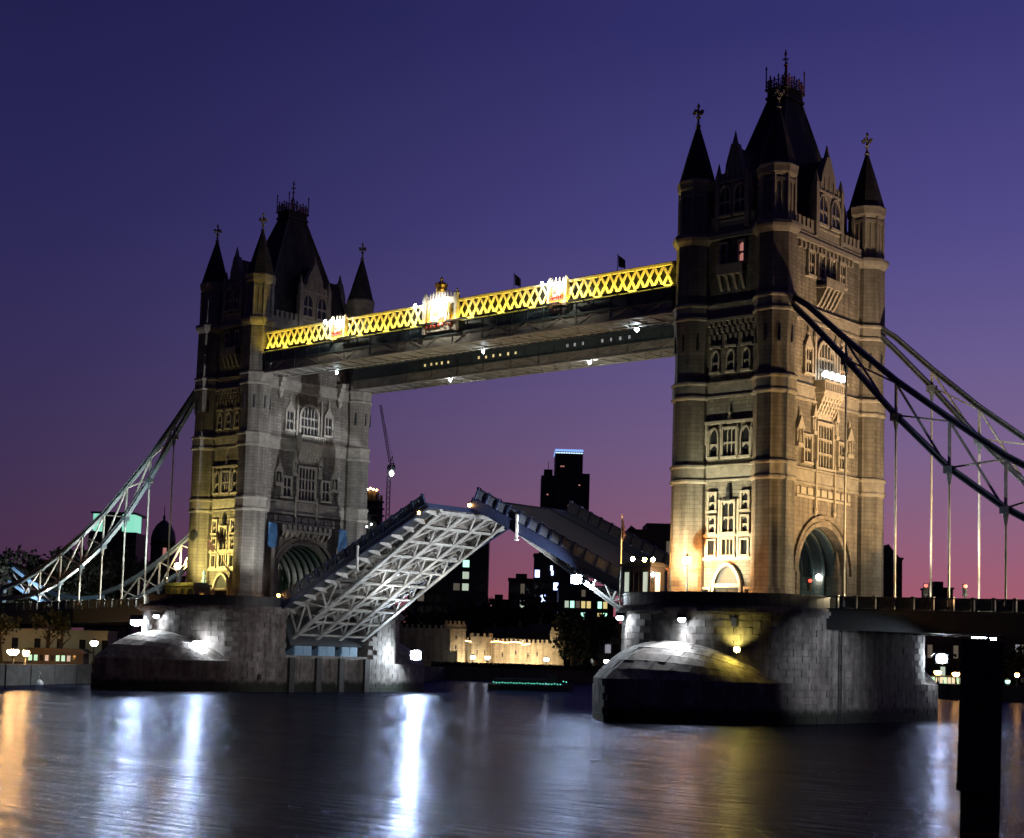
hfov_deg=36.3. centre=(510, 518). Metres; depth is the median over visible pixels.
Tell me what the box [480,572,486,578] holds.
window
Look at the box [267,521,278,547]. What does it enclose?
hanging banner
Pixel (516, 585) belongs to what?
window
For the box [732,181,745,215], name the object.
window
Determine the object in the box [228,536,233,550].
window
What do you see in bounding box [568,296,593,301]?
strip light
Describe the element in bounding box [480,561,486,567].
window
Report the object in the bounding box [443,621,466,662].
castle gate tower
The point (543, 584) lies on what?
window
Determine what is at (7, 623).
bank tree
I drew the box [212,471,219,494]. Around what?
window
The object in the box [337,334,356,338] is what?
strip light
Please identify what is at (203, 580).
signal mast
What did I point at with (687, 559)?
street lamp
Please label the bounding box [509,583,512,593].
window
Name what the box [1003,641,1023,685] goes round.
bank tree
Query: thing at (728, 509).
window
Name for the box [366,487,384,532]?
unfinished tower
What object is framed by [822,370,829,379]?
balcony lamp
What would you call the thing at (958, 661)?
bank tree
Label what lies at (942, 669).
lit window
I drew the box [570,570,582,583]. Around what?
flood lamp
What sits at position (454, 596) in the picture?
window
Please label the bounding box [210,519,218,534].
window
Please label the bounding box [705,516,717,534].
window
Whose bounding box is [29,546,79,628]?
bank tree
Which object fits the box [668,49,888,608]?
bridge tower
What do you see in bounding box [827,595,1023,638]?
shore span deck
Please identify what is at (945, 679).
glazed kiosk
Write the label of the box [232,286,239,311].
window
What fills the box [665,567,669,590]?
signal post
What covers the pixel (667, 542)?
lit window
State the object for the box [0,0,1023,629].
sky
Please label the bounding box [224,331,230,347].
window
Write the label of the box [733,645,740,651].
flood lamp
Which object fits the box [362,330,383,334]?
strip light
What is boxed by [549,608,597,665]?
bank tree
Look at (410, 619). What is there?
bank tree
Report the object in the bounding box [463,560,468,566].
lit window
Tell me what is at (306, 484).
window
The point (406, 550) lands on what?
bascule leaf
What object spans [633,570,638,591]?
window
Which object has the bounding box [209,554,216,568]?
window
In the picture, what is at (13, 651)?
street lamp
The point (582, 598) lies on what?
office building
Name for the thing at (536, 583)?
window
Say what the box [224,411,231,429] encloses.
window
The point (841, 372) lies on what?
window
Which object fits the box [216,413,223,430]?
window
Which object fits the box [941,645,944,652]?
window
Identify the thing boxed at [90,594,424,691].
bridge pier
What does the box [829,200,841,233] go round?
window
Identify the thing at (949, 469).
suspension chain
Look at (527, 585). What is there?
window
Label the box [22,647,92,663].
park pavilion
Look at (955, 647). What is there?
lit window
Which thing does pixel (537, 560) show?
window
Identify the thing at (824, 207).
window
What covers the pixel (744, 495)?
window
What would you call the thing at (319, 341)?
strip light
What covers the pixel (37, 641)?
window
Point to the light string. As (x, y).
(503, 642)
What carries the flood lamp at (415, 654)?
attached to the bridge pier at (243, 646)
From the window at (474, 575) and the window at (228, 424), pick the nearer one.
the window at (228, 424)
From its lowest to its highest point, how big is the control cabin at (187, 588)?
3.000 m
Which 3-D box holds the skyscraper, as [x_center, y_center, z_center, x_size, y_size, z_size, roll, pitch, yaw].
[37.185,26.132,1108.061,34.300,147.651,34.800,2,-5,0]
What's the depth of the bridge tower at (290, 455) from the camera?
218.21 m
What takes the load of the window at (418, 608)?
in the office block at (467, 575)
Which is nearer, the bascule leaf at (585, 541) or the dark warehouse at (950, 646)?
the bascule leaf at (585, 541)
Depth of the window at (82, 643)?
250.06 m
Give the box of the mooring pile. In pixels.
[956,640,1003,837]
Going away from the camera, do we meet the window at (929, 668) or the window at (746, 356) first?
the window at (746, 356)
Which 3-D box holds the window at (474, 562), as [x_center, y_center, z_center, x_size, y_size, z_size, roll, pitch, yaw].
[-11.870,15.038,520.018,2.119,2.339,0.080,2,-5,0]
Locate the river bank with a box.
[0,661,1023,686]
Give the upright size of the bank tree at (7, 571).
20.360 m
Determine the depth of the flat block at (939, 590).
433.64 m
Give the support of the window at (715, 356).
in the bridge tower at (756, 469)
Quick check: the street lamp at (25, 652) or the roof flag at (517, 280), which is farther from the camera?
the street lamp at (25, 652)
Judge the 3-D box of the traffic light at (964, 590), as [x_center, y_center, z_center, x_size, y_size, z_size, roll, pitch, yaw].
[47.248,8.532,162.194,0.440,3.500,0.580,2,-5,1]
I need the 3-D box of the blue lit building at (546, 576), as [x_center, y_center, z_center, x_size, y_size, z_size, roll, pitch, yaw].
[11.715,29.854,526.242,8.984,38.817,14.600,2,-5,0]
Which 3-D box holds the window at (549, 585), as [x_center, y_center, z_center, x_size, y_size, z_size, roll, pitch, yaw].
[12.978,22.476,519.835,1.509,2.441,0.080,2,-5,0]
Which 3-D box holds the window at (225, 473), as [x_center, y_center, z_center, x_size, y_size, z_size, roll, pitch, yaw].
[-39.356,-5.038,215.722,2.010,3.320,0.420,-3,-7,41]
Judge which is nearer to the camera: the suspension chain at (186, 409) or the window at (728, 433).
the window at (728, 433)
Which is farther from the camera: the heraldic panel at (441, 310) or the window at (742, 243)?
the heraldic panel at (441, 310)
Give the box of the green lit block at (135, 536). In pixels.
[84,511,147,635]
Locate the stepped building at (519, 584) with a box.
[508,574,532,626]
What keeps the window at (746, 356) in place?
in the bridge tower at (756, 469)
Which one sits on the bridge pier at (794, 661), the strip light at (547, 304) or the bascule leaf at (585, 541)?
the bascule leaf at (585, 541)
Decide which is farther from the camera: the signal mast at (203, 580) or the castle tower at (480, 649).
the castle tower at (480, 649)
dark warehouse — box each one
[586,617,621,665]
[925,635,990,682]
[991,638,1023,685]
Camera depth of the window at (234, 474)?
214.67 m
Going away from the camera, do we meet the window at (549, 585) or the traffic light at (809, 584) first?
the traffic light at (809, 584)
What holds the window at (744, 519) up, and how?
in the bridge tower at (756, 469)
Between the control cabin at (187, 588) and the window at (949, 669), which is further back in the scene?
the window at (949, 669)
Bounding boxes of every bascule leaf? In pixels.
[276,494,508,651]
[470,487,669,607]
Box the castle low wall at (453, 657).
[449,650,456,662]
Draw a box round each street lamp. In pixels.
[7,647,18,663]
[23,648,28,663]
[90,638,97,656]
[174,563,181,582]
[683,553,690,590]
[934,669,940,683]
[952,670,959,683]
[1015,671,1018,685]
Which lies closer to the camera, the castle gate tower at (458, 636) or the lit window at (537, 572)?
the castle gate tower at (458, 636)
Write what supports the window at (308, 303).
in the bridge tower at (290, 455)
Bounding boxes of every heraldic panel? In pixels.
[329,314,347,341]
[422,277,459,334]
[547,275,569,307]
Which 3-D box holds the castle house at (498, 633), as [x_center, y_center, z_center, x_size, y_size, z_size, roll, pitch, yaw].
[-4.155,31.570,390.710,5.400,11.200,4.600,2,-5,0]
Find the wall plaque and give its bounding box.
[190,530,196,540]
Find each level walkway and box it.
[264,260,676,376]
[352,322,674,393]
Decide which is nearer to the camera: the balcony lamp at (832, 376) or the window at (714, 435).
the window at (714, 435)
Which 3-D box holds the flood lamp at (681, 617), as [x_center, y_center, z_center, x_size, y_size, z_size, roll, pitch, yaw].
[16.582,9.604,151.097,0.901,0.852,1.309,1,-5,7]
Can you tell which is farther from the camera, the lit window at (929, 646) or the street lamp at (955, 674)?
the lit window at (929, 646)
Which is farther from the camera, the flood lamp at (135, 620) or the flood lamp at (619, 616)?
the flood lamp at (135, 620)
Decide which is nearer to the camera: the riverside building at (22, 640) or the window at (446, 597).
the riverside building at (22, 640)
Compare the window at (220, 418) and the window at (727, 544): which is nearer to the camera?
the window at (727, 544)
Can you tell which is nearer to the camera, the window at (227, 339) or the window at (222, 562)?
the window at (222, 562)
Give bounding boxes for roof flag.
[513,273,520,288]
[617,254,625,270]
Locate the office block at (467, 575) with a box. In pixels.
[407,542,489,623]
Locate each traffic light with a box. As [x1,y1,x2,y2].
[807,578,811,594]
[923,583,927,597]
[962,584,967,597]
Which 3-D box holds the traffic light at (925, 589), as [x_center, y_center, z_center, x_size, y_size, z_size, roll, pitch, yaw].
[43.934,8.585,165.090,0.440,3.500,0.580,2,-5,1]
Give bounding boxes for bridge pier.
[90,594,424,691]
[592,591,937,724]
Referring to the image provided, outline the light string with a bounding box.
[465,640,529,644]
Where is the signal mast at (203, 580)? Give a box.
[201,570,206,582]
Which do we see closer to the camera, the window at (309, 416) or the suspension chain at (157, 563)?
the window at (309, 416)
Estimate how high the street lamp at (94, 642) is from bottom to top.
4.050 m
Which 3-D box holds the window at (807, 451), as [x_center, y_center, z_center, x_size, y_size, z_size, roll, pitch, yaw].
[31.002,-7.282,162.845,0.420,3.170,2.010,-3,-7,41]
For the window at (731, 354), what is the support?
in the bridge tower at (756, 469)
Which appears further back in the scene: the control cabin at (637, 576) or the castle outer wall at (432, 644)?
the castle outer wall at (432, 644)
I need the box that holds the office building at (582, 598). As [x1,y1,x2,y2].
[556,581,613,665]
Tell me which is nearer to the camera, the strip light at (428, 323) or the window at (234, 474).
the strip light at (428, 323)
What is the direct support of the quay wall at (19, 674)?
on the river bank
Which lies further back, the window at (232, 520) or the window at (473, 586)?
the window at (473, 586)
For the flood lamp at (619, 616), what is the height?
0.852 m
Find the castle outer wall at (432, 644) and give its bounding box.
[399,624,449,666]
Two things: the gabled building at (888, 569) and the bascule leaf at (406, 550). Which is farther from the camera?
the gabled building at (888, 569)
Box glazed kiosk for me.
[930,675,959,683]
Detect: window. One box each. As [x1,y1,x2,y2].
[12,638,17,647]
[34,638,40,647]
[79,640,85,648]
[101,640,107,649]
[199,588,203,594]
[209,537,216,551]
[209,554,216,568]
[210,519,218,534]
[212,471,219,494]
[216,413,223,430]
[216,553,226,567]
[217,525,227,550]
[220,470,229,494]
[223,288,232,312]
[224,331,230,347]
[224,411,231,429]
[227,554,232,567]
[228,518,234,533]
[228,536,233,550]
[230,469,236,493]
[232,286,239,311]
[233,329,240,347]
[233,410,240,428]
[280,475,292,498]
[283,408,295,431]
[296,465,317,503]
[298,404,319,437]
[302,293,313,318]
[315,297,327,321]
[319,480,331,503]
[322,415,333,437]
[417,594,423,600]
[417,606,423,612]
[426,594,432,600]
[426,606,432,612]
[435,594,441,601]
[436,583,441,589]
[444,583,450,589]
[444,595,450,601]
[453,583,459,589]
[453,595,458,601]
[454,571,459,578]
[462,572,468,578]
[462,583,468,590]
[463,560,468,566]
[471,572,477,578]
[471,584,476,590]
[471,595,476,601]
[472,560,477,566]
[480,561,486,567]
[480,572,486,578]
[480,584,485,590]
[481,549,486,555]
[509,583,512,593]
[515,584,518,593]
[520,584,524,593]
[526,584,529,593]
[535,558,539,564]
[535,570,539,576]
[535,582,538,589]
[541,570,545,577]
[541,582,545,589]
[547,582,551,589]
[589,659,593,665]
[605,644,610,652]
[613,644,618,652]
[624,571,629,592]
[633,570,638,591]
[642,570,648,591]
[655,571,660,590]
[657,541,663,550]
[666,541,669,554]
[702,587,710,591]
[705,492,717,512]
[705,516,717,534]
[705,539,716,557]
[706,428,719,459]
[709,350,720,374]
[717,184,731,217]
[718,242,728,264]
[718,537,735,556]
[719,500,736,534]
[720,426,737,458]
[724,348,736,372]
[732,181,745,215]
[736,239,746,263]
[737,538,749,556]
[738,425,751,457]
[738,490,750,511]
[738,514,750,533]
[740,346,751,371]
[801,433,813,464]
[802,344,814,376]
[805,248,816,278]
[814,421,835,472]
[816,252,825,282]
[817,340,835,381]
[819,194,829,228]
[827,257,836,280]
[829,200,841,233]
[836,441,847,471]
[837,261,847,290]
[838,356,848,385]
[889,580,893,590]
[896,581,900,590]
[927,666,931,677]
[928,645,931,657]
[934,645,938,657]
[940,667,944,679]
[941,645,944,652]
[947,645,951,657]
[947,667,951,679]
[953,646,957,658]
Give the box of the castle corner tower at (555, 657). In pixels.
[549,618,563,665]
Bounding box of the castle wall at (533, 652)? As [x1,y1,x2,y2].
[465,638,549,664]
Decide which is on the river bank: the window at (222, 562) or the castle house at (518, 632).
the castle house at (518, 632)
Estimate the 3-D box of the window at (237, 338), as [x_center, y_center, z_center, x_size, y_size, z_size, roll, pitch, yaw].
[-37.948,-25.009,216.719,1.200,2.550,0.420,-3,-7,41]
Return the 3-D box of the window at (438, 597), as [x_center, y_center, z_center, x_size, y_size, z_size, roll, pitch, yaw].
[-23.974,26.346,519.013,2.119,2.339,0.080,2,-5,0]
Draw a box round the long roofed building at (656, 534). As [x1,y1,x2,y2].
[626,523,670,565]
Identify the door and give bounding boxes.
[211,572,229,594]
[711,563,742,591]
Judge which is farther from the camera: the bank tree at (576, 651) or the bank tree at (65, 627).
the bank tree at (576, 651)
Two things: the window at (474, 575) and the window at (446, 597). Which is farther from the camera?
the window at (474, 575)
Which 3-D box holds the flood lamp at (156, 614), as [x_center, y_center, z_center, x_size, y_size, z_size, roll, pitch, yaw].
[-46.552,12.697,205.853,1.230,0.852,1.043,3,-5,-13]
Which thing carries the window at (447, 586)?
in the office block at (467, 575)
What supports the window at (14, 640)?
in the riverside building at (22, 640)
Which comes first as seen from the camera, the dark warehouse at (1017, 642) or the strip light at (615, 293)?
the strip light at (615, 293)
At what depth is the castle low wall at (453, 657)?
368.41 m
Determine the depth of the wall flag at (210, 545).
214.30 m
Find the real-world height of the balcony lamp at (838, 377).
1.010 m
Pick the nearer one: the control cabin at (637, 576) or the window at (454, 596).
the control cabin at (637, 576)
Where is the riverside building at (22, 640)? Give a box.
[1,628,117,663]
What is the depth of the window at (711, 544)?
162.20 m
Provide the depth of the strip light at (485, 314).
184.84 m
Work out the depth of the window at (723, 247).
164.27 m
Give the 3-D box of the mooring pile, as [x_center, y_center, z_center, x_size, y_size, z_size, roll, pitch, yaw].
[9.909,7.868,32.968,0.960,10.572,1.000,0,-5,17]
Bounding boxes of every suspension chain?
[0,389,194,604]
[0,533,188,601]
[793,293,1023,606]
[880,325,1023,598]
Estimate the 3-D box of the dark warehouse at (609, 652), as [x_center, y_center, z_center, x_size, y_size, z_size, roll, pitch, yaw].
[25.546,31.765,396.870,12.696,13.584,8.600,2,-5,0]
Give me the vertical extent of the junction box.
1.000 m
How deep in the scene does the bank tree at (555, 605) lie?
428.21 m
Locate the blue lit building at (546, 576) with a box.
[533,552,558,620]
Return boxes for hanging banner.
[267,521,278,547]
[338,529,346,551]
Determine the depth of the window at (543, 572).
520.15 m
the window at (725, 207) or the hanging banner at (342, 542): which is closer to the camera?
the window at (725, 207)
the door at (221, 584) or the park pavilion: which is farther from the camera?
the park pavilion
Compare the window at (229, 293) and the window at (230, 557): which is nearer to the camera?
the window at (230, 557)
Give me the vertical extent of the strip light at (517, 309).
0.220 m
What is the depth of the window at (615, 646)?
392.72 m
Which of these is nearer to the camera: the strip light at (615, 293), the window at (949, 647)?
the strip light at (615, 293)
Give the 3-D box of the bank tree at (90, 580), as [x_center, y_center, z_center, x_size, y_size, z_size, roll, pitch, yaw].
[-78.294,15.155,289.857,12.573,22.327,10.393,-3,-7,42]
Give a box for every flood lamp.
[130,615,142,625]
[153,612,159,617]
[192,640,202,646]
[410,649,421,659]
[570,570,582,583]
[615,613,623,619]
[677,614,685,621]
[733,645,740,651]
[930,652,947,663]
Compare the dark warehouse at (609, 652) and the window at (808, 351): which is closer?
the window at (808, 351)
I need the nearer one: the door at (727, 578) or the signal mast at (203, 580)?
the door at (727, 578)
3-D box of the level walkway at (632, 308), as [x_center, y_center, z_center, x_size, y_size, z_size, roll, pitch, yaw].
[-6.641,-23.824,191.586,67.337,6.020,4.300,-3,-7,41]
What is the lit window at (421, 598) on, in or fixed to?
in the office block at (467, 575)
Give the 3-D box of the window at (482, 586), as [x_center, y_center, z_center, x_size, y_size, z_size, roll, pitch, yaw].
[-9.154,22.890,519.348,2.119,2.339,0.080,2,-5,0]
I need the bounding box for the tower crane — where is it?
[379,405,394,519]
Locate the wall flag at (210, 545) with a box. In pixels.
[207,537,220,557]
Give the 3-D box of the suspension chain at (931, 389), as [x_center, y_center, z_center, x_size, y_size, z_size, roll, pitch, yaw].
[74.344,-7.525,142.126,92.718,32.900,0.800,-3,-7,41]
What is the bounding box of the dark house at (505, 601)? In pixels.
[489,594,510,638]
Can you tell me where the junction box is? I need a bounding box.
[731,616,738,625]
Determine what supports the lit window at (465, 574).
in the office block at (467, 575)
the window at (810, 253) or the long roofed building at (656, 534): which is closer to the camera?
the window at (810, 253)
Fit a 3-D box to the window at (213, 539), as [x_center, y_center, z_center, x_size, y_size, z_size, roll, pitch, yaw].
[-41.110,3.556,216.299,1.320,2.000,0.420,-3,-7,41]
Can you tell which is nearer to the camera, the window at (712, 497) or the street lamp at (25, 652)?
the window at (712, 497)
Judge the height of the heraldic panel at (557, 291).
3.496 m
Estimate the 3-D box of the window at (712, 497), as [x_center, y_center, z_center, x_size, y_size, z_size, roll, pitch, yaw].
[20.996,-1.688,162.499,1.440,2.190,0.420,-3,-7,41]
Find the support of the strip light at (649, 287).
attached to the level walkway at (632, 308)
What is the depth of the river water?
80.42 m
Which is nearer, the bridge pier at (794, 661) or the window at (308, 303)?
the bridge pier at (794, 661)
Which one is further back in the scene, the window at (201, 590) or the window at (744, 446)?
the window at (201, 590)
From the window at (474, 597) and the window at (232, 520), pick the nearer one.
the window at (232, 520)
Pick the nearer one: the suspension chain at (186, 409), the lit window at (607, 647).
the suspension chain at (186, 409)
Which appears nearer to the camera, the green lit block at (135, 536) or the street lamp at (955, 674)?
the street lamp at (955, 674)
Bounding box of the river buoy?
[36,671,43,684]
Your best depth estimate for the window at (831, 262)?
168.13 m
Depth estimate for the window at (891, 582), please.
408.27 m
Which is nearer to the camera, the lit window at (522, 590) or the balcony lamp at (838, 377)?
the balcony lamp at (838, 377)
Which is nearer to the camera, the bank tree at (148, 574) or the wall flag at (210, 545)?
the wall flag at (210, 545)
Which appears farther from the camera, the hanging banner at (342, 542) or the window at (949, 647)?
the window at (949, 647)
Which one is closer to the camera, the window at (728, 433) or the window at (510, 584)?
the window at (728, 433)
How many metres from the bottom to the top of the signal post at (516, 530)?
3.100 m
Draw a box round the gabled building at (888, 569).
[883,544,903,598]
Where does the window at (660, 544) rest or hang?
in the long roofed building at (656, 534)
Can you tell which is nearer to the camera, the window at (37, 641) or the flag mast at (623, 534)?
the flag mast at (623, 534)
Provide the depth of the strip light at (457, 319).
187.93 m
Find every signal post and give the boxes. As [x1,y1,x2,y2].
[355,545,358,569]
[514,514,518,540]
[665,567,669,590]
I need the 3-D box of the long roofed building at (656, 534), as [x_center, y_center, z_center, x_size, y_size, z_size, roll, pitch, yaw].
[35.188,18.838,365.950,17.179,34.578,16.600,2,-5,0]
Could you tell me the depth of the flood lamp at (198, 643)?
202.46 m
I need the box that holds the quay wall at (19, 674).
[0,664,1023,701]
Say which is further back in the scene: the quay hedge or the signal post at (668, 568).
the quay hedge
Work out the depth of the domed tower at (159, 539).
408.12 m
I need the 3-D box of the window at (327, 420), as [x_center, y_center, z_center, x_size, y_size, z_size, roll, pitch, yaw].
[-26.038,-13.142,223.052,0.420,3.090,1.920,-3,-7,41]
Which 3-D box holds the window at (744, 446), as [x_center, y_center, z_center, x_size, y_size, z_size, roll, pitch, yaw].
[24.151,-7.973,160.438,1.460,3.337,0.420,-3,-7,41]
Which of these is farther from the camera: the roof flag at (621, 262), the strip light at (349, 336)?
the strip light at (349, 336)
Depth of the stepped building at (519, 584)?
559.85 m
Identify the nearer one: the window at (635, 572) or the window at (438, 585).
the window at (635, 572)
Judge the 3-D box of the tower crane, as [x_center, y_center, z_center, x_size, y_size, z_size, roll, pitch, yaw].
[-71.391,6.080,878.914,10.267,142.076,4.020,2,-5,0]
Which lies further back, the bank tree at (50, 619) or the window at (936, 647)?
the window at (936, 647)
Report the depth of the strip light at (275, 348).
210.00 m
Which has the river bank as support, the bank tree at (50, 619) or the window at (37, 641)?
the bank tree at (50, 619)
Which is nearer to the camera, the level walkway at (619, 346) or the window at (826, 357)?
the window at (826, 357)
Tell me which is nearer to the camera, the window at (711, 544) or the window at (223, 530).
the window at (711, 544)
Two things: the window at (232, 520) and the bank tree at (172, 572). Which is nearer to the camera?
the window at (232, 520)
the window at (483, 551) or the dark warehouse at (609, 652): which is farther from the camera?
the window at (483, 551)
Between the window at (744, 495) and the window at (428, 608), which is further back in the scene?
the window at (428, 608)
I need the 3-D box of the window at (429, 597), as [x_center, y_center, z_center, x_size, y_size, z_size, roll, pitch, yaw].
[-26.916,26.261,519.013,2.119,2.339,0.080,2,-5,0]
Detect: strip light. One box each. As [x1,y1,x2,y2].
[264,346,282,350]
[288,343,306,346]
[312,338,331,343]
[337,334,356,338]
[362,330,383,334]
[389,326,410,330]
[416,321,437,326]
[444,316,467,321]
[474,311,497,316]
[504,306,528,311]
[535,301,560,306]
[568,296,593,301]
[601,290,628,296]
[636,284,664,290]
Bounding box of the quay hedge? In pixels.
[431,661,601,670]
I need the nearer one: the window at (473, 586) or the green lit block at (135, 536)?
the green lit block at (135, 536)
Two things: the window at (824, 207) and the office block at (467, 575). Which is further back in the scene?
the office block at (467, 575)
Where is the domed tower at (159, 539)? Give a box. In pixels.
[150,508,175,593]
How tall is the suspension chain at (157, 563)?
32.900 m
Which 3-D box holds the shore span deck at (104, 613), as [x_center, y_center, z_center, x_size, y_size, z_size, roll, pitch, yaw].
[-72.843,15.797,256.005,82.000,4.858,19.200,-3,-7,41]
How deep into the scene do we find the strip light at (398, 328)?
194.30 m
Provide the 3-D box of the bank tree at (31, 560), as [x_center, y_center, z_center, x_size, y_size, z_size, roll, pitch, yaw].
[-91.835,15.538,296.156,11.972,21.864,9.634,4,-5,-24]
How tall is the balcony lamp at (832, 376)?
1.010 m
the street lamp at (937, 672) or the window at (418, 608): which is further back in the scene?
the window at (418, 608)
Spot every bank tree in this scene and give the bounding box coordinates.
[0,546,21,602]
[0,613,22,662]
[3,542,54,628]
[28,604,69,647]
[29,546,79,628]
[51,609,76,647]
[63,541,119,630]
[108,541,144,640]
[132,556,165,631]
[161,561,186,593]
[399,605,422,627]
[537,600,569,629]
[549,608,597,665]
[580,611,617,665]
[951,650,960,681]
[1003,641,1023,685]
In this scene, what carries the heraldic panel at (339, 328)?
on the level walkway at (632, 308)
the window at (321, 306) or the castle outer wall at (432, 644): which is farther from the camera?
the castle outer wall at (432, 644)
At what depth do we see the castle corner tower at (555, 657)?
376.87 m
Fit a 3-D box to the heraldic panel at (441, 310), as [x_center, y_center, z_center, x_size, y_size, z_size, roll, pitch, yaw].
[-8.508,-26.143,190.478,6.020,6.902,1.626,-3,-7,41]
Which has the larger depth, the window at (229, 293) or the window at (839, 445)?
the window at (229, 293)
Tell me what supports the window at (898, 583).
in the gabled building at (888, 569)
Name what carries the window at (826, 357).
in the bridge tower at (756, 469)
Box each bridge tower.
[186,182,374,596]
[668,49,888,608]
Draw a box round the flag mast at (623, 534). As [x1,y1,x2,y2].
[619,515,625,605]
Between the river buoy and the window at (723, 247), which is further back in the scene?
the river buoy
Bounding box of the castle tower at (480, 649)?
[469,633,492,663]
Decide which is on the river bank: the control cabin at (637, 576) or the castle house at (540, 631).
the castle house at (540, 631)
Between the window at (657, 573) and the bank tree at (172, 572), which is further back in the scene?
the bank tree at (172, 572)
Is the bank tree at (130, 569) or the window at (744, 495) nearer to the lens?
the window at (744, 495)
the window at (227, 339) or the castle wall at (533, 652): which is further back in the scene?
the castle wall at (533, 652)
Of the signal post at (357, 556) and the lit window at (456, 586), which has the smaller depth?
the signal post at (357, 556)
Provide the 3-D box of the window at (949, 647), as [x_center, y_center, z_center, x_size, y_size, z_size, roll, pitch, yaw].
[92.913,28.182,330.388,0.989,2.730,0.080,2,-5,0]
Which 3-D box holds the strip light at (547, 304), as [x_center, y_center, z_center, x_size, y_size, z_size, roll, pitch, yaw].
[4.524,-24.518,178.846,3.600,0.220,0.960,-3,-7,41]
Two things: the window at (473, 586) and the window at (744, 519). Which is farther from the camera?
the window at (473, 586)
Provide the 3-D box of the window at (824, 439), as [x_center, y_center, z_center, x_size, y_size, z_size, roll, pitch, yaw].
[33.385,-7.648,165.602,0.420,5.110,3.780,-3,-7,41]
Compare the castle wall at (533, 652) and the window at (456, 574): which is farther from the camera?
the window at (456, 574)
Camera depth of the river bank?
248.37 m
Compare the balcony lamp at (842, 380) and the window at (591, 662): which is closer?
the balcony lamp at (842, 380)
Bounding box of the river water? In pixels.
[0,679,1023,837]
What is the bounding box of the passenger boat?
[487,675,573,690]
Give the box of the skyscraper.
[539,449,589,584]
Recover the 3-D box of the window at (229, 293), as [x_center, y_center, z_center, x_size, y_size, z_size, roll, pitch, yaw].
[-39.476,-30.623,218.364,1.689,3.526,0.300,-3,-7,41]
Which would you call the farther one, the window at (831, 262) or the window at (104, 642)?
the window at (104, 642)
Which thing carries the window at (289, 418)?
in the bridge tower at (290, 455)
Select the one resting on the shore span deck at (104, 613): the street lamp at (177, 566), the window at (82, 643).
the street lamp at (177, 566)
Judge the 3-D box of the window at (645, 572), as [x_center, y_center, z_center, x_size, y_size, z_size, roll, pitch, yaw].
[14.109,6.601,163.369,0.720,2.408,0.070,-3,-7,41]
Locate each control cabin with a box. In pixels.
[162,582,211,594]
[620,561,667,604]
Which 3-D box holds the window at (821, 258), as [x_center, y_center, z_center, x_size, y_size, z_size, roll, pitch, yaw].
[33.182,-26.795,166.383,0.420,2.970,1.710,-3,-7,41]
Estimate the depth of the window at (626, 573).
164.95 m
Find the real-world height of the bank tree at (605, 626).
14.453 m
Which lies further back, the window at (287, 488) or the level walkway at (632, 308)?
the window at (287, 488)
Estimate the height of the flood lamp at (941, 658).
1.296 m
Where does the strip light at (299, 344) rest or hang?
attached to the level walkway at (632, 308)
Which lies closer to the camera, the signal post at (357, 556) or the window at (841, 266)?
the window at (841, 266)
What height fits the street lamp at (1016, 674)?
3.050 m
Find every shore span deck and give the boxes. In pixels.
[0,598,143,627]
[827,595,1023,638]
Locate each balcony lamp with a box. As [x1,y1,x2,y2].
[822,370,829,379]
[828,372,835,381]
[834,374,841,382]
[839,376,844,384]
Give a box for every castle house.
[483,622,504,641]
[507,621,531,642]
[529,617,550,642]
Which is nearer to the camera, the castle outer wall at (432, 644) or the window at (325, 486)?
the window at (325, 486)
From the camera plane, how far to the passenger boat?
257.87 m
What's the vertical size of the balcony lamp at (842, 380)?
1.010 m
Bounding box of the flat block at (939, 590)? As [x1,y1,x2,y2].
[920,581,953,597]

